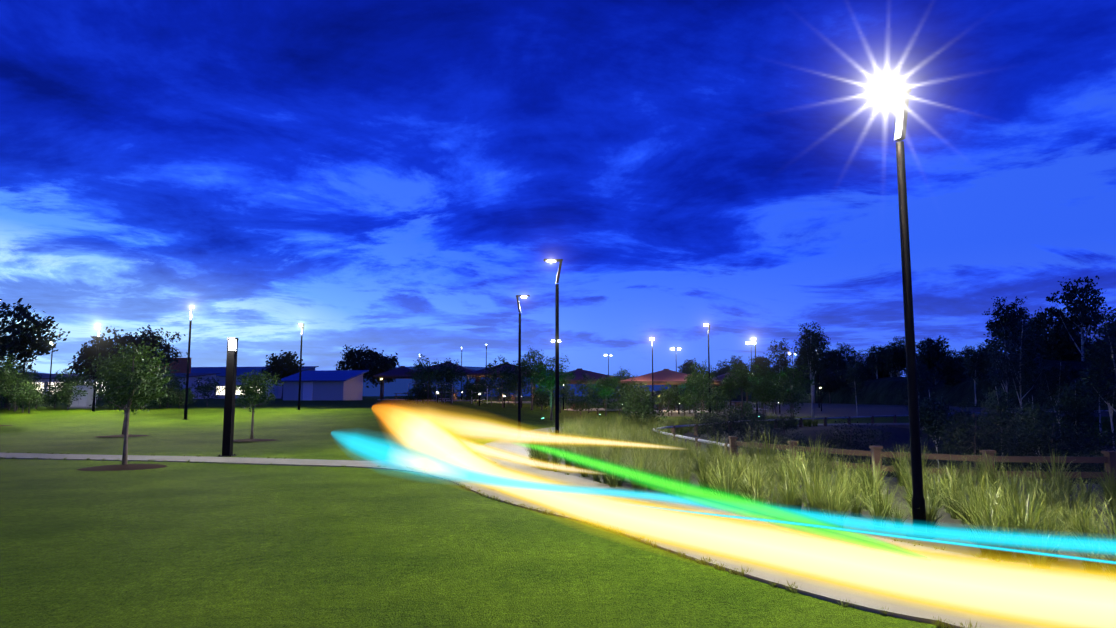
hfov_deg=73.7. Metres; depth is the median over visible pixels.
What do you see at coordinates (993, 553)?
tussock
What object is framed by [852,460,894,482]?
tussock
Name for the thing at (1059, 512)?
tussock
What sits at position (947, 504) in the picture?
tussock
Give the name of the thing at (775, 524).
path joints
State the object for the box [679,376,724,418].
garden shrub
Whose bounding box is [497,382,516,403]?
garden shrub
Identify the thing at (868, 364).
forest tree
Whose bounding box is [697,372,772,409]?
pavilion
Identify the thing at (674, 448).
tussock
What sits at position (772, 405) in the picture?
garden shrub
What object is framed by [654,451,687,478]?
tussock
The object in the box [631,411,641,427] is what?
tussock
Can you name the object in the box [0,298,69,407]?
park tree
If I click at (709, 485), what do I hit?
tussock
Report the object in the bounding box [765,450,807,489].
tussock
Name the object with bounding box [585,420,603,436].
tussock
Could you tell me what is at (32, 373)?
hedge shrub
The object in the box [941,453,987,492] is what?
tussock
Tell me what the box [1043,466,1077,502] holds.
tussock
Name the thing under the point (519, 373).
lamp post
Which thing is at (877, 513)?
tussock
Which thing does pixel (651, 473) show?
tussock
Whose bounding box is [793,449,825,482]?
tussock
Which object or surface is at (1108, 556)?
tussock
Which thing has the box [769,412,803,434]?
shrub
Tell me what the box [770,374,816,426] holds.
tree
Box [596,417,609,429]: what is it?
tussock
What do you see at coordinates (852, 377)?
forest tree
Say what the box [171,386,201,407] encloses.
hedge shrub
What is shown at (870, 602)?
path
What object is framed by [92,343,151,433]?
young tree
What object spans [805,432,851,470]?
shrub
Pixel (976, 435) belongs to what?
shrub
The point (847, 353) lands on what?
forest tree
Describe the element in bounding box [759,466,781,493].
tussock
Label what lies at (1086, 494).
tussock
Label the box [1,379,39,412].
hedge shrub
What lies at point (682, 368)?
forest tree
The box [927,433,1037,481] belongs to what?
shrub
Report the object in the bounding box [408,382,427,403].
garden shrub
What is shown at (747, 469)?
tussock
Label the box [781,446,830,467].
shrub
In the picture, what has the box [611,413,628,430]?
tussock
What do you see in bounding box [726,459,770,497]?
tussock
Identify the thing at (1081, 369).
gum sapling
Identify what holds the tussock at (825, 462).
on the ground
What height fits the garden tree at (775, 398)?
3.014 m
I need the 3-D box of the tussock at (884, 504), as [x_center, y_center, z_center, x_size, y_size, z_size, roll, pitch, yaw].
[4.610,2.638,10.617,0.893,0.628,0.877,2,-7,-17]
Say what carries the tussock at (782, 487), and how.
on the ground
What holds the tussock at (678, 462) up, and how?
on the ground
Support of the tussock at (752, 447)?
on the ground
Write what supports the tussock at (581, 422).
on the ground
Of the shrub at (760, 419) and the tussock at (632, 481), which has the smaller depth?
the tussock at (632, 481)
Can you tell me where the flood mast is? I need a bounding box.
[746,342,754,402]
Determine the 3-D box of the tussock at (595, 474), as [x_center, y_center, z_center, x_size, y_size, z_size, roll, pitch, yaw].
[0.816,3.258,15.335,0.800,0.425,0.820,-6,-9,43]
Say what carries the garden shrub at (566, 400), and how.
on the ground
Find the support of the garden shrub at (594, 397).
on the ground
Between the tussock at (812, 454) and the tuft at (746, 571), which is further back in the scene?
the tussock at (812, 454)
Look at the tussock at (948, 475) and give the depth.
12.53 m
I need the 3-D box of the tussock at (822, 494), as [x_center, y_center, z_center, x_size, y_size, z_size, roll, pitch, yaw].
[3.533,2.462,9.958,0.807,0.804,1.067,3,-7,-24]
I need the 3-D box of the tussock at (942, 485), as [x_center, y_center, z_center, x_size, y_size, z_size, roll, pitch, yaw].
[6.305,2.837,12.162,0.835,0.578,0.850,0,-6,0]
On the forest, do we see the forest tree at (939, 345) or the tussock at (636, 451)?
the forest tree at (939, 345)
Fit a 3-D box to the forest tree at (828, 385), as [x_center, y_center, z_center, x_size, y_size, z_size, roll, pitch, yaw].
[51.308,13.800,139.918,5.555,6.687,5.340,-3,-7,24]
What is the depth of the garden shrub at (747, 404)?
61.74 m
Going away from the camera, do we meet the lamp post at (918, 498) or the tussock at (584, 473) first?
the lamp post at (918, 498)
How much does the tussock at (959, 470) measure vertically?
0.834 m
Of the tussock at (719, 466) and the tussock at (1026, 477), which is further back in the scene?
the tussock at (719, 466)
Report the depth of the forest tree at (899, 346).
140.57 m
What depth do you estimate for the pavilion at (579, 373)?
71.11 m
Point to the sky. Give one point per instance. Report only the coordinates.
(390, 176)
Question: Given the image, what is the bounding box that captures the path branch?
[0,453,388,466]
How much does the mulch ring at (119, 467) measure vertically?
0.070 m
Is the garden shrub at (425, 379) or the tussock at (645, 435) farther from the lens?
the garden shrub at (425, 379)
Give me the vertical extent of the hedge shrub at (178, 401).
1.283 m
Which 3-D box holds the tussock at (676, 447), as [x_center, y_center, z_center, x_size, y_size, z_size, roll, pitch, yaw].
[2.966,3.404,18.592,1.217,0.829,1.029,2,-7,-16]
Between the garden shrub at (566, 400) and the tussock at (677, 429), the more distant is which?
the garden shrub at (566, 400)
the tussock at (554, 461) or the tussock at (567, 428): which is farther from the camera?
the tussock at (567, 428)
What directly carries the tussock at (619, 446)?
on the ground
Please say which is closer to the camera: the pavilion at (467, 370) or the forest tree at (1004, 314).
the pavilion at (467, 370)
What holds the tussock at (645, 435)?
on the ground
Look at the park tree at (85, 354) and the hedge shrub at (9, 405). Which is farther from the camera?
the park tree at (85, 354)
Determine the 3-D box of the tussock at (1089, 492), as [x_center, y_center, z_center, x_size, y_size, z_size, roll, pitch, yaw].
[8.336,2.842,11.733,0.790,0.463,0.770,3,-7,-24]
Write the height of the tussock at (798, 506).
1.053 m
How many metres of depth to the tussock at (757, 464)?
14.52 m
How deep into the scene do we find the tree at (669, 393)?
60.91 m
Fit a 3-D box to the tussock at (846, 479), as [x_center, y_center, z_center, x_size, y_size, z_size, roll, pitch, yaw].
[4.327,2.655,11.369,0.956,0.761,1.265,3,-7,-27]
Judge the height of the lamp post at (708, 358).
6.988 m
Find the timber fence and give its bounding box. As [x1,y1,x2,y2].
[728,436,1115,486]
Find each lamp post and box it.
[47,342,53,401]
[92,325,101,410]
[182,306,194,419]
[297,323,304,409]
[516,295,529,427]
[544,259,562,449]
[650,338,653,412]
[704,323,710,414]
[751,338,758,413]
[817,358,819,407]
[868,82,932,538]
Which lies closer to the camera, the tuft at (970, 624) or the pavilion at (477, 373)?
the tuft at (970, 624)
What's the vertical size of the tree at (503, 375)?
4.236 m
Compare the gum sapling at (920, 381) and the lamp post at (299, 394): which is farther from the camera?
the lamp post at (299, 394)
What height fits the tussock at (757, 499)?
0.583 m
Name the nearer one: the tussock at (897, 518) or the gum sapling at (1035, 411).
the tussock at (897, 518)
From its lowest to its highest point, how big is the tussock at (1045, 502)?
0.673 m
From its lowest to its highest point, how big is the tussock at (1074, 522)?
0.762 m
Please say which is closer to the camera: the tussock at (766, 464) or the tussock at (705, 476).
the tussock at (705, 476)
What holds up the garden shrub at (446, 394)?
on the ground
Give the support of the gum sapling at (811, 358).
on the ground
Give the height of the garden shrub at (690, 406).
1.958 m
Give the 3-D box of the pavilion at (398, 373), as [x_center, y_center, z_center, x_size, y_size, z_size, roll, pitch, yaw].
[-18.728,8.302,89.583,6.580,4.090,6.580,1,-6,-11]
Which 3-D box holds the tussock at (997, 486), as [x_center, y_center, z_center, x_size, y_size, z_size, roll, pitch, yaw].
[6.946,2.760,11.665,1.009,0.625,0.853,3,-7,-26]
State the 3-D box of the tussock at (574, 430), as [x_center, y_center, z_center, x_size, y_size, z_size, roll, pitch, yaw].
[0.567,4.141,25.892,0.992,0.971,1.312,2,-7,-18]
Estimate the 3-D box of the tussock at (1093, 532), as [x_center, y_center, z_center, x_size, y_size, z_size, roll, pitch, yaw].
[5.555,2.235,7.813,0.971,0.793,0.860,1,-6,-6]
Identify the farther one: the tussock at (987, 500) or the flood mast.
the flood mast
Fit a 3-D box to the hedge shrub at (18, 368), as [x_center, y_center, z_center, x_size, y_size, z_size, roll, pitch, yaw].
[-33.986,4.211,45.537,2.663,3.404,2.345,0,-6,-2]
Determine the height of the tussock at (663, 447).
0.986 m
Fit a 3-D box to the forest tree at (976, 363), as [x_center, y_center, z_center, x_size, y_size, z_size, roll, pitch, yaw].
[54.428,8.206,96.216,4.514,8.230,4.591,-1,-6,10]
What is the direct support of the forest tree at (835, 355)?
on the forest
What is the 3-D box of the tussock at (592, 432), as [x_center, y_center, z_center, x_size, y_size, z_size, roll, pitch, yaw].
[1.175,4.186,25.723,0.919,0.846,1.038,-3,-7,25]
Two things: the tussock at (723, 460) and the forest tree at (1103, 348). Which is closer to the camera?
the tussock at (723, 460)
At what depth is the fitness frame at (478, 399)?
65.06 m
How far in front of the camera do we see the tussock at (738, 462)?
14.12 m
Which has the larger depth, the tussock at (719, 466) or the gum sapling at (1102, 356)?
the gum sapling at (1102, 356)
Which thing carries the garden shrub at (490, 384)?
on the ground
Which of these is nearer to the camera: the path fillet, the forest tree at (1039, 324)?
the path fillet
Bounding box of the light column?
[218,338,238,456]
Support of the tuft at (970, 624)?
on the path
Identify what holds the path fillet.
on the ground
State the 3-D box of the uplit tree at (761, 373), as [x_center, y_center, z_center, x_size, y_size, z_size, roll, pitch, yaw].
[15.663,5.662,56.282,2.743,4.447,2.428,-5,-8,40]
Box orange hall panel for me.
[159,358,190,372]
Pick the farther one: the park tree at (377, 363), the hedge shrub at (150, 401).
the park tree at (377, 363)
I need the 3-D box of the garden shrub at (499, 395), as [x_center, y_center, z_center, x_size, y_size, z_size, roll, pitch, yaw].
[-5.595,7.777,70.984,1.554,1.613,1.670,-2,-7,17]
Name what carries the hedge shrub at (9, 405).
on the ground
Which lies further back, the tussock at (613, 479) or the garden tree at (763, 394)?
the garden tree at (763, 394)
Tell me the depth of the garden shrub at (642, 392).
36.85 m
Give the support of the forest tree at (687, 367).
on the ground
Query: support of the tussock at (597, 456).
on the ground
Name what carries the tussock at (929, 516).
on the ground
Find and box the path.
[431,423,1112,627]
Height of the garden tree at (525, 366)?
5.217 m
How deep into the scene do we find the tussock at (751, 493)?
11.42 m
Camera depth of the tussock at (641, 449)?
16.80 m
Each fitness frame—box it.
[436,384,452,402]
[471,384,487,403]
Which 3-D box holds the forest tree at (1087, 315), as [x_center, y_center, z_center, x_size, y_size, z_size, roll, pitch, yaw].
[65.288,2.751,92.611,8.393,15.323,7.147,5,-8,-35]
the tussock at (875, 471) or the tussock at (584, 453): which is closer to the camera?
the tussock at (875, 471)
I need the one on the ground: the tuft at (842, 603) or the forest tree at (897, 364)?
the tuft at (842, 603)
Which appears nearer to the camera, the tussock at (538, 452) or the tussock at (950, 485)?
the tussock at (950, 485)
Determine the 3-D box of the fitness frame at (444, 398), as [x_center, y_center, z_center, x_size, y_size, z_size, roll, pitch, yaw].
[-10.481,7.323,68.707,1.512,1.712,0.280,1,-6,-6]
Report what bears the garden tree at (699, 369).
on the ground
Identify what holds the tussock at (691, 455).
on the ground
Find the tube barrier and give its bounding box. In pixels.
[652,410,1113,456]
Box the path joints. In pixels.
[495,423,961,583]
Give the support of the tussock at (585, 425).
on the ground
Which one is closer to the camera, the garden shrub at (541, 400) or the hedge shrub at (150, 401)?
the hedge shrub at (150, 401)
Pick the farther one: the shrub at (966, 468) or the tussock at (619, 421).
the tussock at (619, 421)
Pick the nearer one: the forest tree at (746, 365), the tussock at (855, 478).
the tussock at (855, 478)
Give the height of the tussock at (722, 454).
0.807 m
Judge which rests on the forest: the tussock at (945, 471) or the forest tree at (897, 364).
the forest tree at (897, 364)
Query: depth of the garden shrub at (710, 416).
35.92 m
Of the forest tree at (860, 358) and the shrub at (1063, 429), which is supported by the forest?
the forest tree at (860, 358)
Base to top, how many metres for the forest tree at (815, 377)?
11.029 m
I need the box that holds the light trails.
[337,404,1115,627]
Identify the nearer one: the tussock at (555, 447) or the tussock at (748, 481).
the tussock at (748, 481)
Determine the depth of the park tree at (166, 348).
79.29 m
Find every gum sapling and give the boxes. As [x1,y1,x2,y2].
[791,321,830,419]
[842,359,868,416]
[898,360,939,438]
[907,392,960,467]
[972,387,1022,466]
[981,326,1025,407]
[988,316,1054,423]
[1011,397,1060,479]
[1015,403,1043,419]
[1034,359,1078,444]
[1050,381,1100,455]
[1069,307,1115,411]
[1076,357,1115,435]
[1077,337,1115,450]
[1089,314,1115,387]
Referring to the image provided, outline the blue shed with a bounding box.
[281,370,368,399]
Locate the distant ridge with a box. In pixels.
[18,366,684,396]
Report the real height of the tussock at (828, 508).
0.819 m
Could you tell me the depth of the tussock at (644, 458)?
14.97 m
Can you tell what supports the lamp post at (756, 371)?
on the ground
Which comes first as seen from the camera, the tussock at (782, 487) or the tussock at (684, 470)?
the tussock at (782, 487)
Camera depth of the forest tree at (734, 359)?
276.50 m
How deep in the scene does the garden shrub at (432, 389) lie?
69.87 m
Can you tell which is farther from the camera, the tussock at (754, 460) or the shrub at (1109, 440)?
the shrub at (1109, 440)
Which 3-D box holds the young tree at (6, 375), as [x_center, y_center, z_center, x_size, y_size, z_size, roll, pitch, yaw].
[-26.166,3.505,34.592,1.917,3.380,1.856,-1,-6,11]
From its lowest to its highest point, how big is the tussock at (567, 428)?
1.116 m
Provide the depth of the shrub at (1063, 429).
29.90 m
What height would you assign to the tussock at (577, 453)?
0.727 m
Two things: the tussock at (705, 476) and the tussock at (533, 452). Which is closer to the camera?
the tussock at (705, 476)
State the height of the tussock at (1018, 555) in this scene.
0.851 m
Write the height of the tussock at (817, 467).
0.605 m
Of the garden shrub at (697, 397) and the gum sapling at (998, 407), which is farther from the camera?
the garden shrub at (697, 397)
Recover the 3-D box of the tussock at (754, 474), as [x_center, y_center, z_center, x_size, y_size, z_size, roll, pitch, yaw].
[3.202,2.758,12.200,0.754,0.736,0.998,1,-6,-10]
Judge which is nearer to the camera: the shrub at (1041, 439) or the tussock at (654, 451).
the tussock at (654, 451)
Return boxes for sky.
[0,0,1115,376]
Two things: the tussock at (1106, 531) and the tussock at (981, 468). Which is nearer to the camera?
the tussock at (1106, 531)
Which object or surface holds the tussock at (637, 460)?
on the ground
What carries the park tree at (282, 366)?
on the ground
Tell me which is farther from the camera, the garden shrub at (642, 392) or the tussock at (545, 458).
the garden shrub at (642, 392)
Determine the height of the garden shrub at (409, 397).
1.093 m
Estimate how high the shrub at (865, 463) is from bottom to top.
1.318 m
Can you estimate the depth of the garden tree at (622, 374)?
68.50 m
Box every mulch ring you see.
[77,464,166,470]
[95,434,148,436]
[233,438,275,441]
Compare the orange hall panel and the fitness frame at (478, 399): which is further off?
the orange hall panel
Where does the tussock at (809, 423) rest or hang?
on the ground
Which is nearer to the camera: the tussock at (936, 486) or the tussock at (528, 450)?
the tussock at (936, 486)
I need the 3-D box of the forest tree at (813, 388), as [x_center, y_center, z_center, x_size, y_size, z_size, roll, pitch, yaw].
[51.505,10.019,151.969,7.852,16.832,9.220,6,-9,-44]
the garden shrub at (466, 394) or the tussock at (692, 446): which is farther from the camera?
the garden shrub at (466, 394)
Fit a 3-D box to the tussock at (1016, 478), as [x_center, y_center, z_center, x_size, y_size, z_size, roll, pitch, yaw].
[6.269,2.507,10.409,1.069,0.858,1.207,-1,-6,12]
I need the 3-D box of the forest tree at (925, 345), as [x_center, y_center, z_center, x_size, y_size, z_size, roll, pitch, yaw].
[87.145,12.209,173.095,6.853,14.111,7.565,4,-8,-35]
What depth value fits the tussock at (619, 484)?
14.43 m
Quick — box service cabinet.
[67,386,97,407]
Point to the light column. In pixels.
(229, 405)
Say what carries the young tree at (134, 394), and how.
on the ground
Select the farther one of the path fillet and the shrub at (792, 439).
the shrub at (792, 439)
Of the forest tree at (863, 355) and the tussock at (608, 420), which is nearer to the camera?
the tussock at (608, 420)
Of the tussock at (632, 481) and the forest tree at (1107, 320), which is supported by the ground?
the tussock at (632, 481)
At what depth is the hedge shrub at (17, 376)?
44.26 m
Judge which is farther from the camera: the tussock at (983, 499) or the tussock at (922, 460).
the tussock at (922, 460)
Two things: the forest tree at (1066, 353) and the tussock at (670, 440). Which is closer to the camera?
the tussock at (670, 440)
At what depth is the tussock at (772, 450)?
16.14 m
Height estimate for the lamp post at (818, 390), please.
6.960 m
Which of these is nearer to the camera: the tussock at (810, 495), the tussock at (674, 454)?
the tussock at (810, 495)
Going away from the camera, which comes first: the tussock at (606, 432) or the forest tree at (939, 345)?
the tussock at (606, 432)
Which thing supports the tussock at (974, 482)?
on the ground
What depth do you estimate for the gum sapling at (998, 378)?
47.56 m
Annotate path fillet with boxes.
[348,466,409,471]
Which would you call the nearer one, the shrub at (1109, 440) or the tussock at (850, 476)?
the tussock at (850, 476)
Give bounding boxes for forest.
[647,359,1115,411]
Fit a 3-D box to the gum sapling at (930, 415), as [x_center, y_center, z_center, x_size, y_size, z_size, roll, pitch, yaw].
[16.911,5.520,33.541,2.222,4.206,2.036,-5,-8,38]
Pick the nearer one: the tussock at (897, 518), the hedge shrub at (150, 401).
the tussock at (897, 518)
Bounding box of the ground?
[0,396,1115,627]
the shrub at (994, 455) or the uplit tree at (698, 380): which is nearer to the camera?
the shrub at (994, 455)
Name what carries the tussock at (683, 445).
on the ground
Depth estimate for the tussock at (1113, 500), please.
9.78 m
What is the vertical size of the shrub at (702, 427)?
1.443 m
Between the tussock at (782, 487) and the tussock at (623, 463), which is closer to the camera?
the tussock at (782, 487)
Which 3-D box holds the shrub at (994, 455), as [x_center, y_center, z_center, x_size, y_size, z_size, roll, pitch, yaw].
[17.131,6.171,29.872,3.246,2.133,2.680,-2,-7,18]
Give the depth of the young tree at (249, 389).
28.15 m
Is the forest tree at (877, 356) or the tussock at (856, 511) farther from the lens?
the forest tree at (877, 356)
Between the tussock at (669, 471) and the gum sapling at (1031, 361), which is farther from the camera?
the gum sapling at (1031, 361)
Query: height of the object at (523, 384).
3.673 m
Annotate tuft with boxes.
[697,557,710,564]
[715,560,728,570]
[736,565,752,576]
[786,581,802,591]
[837,598,849,606]
[936,619,951,627]
[960,621,981,627]
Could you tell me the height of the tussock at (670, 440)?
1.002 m
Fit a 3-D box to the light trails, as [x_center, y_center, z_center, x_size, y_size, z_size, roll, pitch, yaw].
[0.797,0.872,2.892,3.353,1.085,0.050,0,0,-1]
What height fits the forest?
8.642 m
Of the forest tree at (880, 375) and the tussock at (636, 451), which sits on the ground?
the tussock at (636, 451)
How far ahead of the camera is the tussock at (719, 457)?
15.46 m
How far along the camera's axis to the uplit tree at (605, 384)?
59.89 m
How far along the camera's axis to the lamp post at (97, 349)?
43.98 m
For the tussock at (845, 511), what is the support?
on the ground
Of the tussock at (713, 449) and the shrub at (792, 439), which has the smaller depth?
the tussock at (713, 449)
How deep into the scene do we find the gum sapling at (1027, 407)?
43.41 m
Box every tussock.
[519,442,533,458]
[525,432,558,467]
[526,425,550,458]
[529,443,553,468]
[541,455,563,470]
[545,429,571,463]
[558,444,574,466]
[559,418,578,435]
[562,418,584,432]
[562,444,584,467]
[568,425,581,435]
[571,445,595,471]
[573,447,600,476]
[574,415,589,435]
[576,437,606,474]
[579,415,593,434]
[584,426,599,436]
[584,465,604,481]
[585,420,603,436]
[585,428,603,457]
[587,444,603,459]
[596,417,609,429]
[596,424,614,439]
[598,453,624,487]
[599,412,615,428]
[599,452,610,483]
[602,442,635,479]
[605,430,638,459]
[607,459,624,486]
[608,435,633,456]
[608,448,631,480]
[609,447,657,488]
[609,449,662,491]
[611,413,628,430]
[619,448,662,467]
[621,441,671,489]
[622,453,658,491]
[625,422,648,442]
[625,438,645,462]
[630,434,658,461]
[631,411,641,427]
[637,429,654,443]
[641,444,672,476]
[642,439,665,456]
[644,438,677,464]
[646,416,668,442]
[647,414,656,426]
[652,427,682,453]
[652,455,684,494]
[653,429,679,462]
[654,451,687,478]
[657,442,688,466]
[659,461,690,480]
[663,436,681,463]
[665,450,705,483]
[666,434,685,459]
[666,453,687,476]
[668,467,699,495]
[671,415,684,434]
[671,439,698,465]
[675,458,729,489]
[680,412,690,432]
[681,444,698,463]
[682,437,702,456]
[683,446,700,464]
[685,444,723,478]
[691,447,717,469]
[693,451,755,495]
[693,463,706,487]
[697,429,731,458]
[701,469,728,489]
[702,451,742,481]
[703,438,724,476]
[704,443,733,465]
[704,443,733,473]
[715,453,744,472]
[716,449,738,471]
[718,449,763,483]
[725,448,756,462]
[725,459,749,494]
[726,451,767,477]
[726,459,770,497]
[729,440,750,464]
[729,468,771,498]
[732,464,764,495]
[732,479,773,504]
[733,460,772,481]
[734,427,767,467]
[736,460,777,502]
[741,462,765,487]
[742,451,768,479]
[746,441,768,465]
[747,449,771,477]
[749,464,809,508]
[750,427,785,475]
[758,479,785,506]
[759,451,778,479]
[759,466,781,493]
[760,444,834,509]
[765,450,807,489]
[766,468,802,506]
[767,443,814,485]
[774,451,802,474]
[775,445,849,513]
[779,439,803,469]
[785,434,839,478]
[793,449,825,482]
[794,473,854,511]
[797,460,845,498]
[797,463,862,509]
[802,443,843,480]
[803,473,873,526]
[804,415,813,426]
[808,455,827,480]
[810,448,860,484]
[816,464,832,486]
[819,485,862,527]
[820,467,866,511]
[832,462,872,486]
[832,475,857,506]
[835,475,879,516]
[836,468,867,503]
[843,472,888,509]
[844,469,862,493]
[845,455,875,482]
[845,480,904,520]
[849,451,891,496]
[851,454,897,501]
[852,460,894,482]
[858,476,908,520]
[869,491,897,509]
[871,497,910,522]
[874,474,948,515]
[880,450,933,502]
[881,443,910,485]
[893,484,963,526]
[898,442,946,487]
[905,468,954,523]
[911,465,961,507]
[923,471,964,499]
[925,453,985,497]
[927,464,1020,529]
[928,464,973,488]
[928,465,973,513]
[928,470,962,501]
[928,487,1012,544]
[929,462,961,481]
[934,479,985,518]
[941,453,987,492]
[945,471,1029,548]
[945,480,1044,526]
[945,497,1028,558]
[951,487,987,523]
[952,482,1020,511]
[955,478,1073,558]
[958,449,1004,490]
[959,467,980,494]
[959,476,999,504]
[959,495,1058,558]
[960,466,1049,516]
[966,480,1071,547]
[970,451,1013,491]
[972,469,1078,548]
[976,471,1026,505]
[985,513,1082,565]
[992,460,1041,494]
[1014,477,1085,527]
[1016,461,1055,499]
[1016,496,1084,561]
[1017,478,1065,520]
[1018,462,1070,504]
[1020,487,1083,531]
[1030,445,1082,496]
[1033,488,1115,561]
[1034,489,1072,531]
[1035,475,1097,523]
[1036,482,1111,551]
[1041,505,1108,528]
[1041,512,1081,536]
[1042,498,1115,571]
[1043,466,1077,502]
[1051,489,1107,520]
[1054,524,1115,571]
[1059,467,1107,517]
[1060,524,1114,570]
[1062,473,1079,494]
[1071,482,1102,508]
[1077,517,1115,566]
[1079,475,1115,530]
[1081,462,1115,509]
[1084,496,1115,534]
[1093,468,1115,500]
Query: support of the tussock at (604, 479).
on the ground
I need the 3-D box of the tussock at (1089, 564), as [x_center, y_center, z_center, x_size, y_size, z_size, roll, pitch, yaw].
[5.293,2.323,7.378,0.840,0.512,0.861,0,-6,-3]
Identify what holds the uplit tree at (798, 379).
on the ground
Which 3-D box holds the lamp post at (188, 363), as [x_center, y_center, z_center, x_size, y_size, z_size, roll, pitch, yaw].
[-19.026,2.503,38.349,0.318,5.819,0.560,5,-8,-37]
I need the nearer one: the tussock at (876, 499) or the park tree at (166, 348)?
the tussock at (876, 499)
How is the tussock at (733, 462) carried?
on the ground
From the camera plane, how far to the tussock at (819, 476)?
11.01 m
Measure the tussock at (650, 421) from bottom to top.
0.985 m
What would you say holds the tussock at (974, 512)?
on the ground
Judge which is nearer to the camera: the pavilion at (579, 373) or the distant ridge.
the pavilion at (579, 373)
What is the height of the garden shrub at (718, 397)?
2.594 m
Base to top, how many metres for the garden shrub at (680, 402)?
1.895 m
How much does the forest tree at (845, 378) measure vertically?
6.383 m
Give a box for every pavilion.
[373,366,427,399]
[405,361,481,400]
[466,362,542,402]
[537,368,621,410]
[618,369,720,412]
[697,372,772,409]
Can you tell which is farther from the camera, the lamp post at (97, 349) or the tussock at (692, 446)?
the lamp post at (97, 349)
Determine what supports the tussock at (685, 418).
on the ground
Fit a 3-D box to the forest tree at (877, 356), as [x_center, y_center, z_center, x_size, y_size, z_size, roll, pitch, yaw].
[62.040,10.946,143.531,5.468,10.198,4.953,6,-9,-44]
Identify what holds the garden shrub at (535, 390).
on the ground
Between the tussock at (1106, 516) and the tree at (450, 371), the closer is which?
the tussock at (1106, 516)
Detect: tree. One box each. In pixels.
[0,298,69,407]
[0,354,20,393]
[66,339,117,399]
[80,337,172,464]
[90,327,165,372]
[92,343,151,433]
[137,324,187,400]
[235,369,283,438]
[260,350,304,398]
[336,344,375,380]
[356,350,400,393]
[408,354,448,404]
[481,355,521,406]
[513,345,546,409]
[526,354,575,419]
[590,375,620,415]
[610,366,632,392]
[677,374,713,419]
[678,359,693,372]
[683,358,697,373]
[686,359,718,414]
[713,359,729,370]
[714,368,727,376]
[719,375,742,415]
[722,360,754,410]
[727,355,742,371]
[733,362,750,372]
[743,376,782,426]
[747,360,778,415]
[748,355,772,372]
[764,338,796,376]
[769,364,781,374]
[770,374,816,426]
[771,381,781,413]
[772,361,814,417]
[780,366,798,381]
[787,323,830,402]
[790,352,830,402]
[815,369,845,403]
[824,348,850,374]
[837,342,858,364]
[838,373,858,388]
[840,375,868,386]
[849,349,865,364]
[859,350,874,366]
[861,356,875,372]
[865,344,887,378]
[869,368,902,379]
[881,346,905,376]
[885,336,906,376]
[888,348,906,375]
[903,335,963,382]
[915,336,952,361]
[920,347,948,384]
[930,352,970,386]
[955,345,981,375]
[960,346,996,403]
[980,347,1003,371]
[982,296,1034,359]
[982,309,1035,357]
[1020,307,1071,355]
[1035,332,1096,360]
[1045,275,1111,360]
[1088,336,1115,360]
[1103,308,1115,342]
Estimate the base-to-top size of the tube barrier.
0.934 m
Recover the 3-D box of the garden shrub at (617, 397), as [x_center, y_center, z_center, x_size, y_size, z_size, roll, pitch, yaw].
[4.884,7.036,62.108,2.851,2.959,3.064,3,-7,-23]
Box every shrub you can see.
[0,355,27,397]
[0,368,39,410]
[0,378,22,409]
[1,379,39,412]
[3,371,41,409]
[12,363,46,406]
[12,383,46,412]
[25,386,55,408]
[40,367,92,406]
[42,382,69,407]
[54,381,87,409]
[60,375,90,400]
[90,381,127,409]
[136,387,162,409]
[151,389,173,407]
[154,363,185,407]
[162,381,184,407]
[166,389,195,407]
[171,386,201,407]
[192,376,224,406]
[402,392,416,402]
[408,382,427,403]
[409,366,434,401]
[413,386,439,403]
[425,384,439,398]
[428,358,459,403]
[435,383,460,401]
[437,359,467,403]
[461,381,479,402]
[461,387,481,402]
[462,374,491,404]
[481,373,504,404]
[492,389,506,402]
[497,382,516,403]
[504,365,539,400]
[505,372,524,404]
[527,382,554,403]
[531,391,554,410]
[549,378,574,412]
[560,387,575,410]
[568,394,594,414]
[573,372,599,412]
[581,383,616,414]
[601,381,636,413]
[604,400,617,411]
[609,387,653,419]
[615,392,669,425]
[625,375,646,392]
[625,378,648,401]
[631,387,652,400]
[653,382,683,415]
[656,391,679,414]
[672,394,692,414]
[678,395,696,412]
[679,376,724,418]
[683,411,721,446]
[695,405,750,447]
[700,411,723,425]
[702,399,719,412]
[706,385,730,414]
[725,402,761,424]
[737,414,781,454]
[740,400,754,413]
[748,410,768,428]
[760,433,799,456]
[766,390,786,413]
[766,428,814,457]
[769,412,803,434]
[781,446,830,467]
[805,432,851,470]
[813,414,895,472]
[840,457,889,476]
[870,442,946,479]
[921,443,949,468]
[927,398,1032,482]
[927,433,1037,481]
[940,453,1003,480]
[942,447,1030,480]
[974,400,1060,470]
[999,409,1115,483]
[1003,419,1090,483]
[1034,438,1112,467]
[1035,435,1093,466]
[1057,439,1114,483]
[1058,454,1103,483]
[1070,448,1104,482]
[1093,428,1115,455]
[1103,411,1115,422]
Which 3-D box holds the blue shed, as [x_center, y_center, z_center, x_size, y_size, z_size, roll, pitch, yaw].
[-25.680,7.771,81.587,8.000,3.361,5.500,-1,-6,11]
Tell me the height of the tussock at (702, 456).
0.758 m
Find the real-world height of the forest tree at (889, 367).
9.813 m
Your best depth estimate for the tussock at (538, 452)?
18.05 m

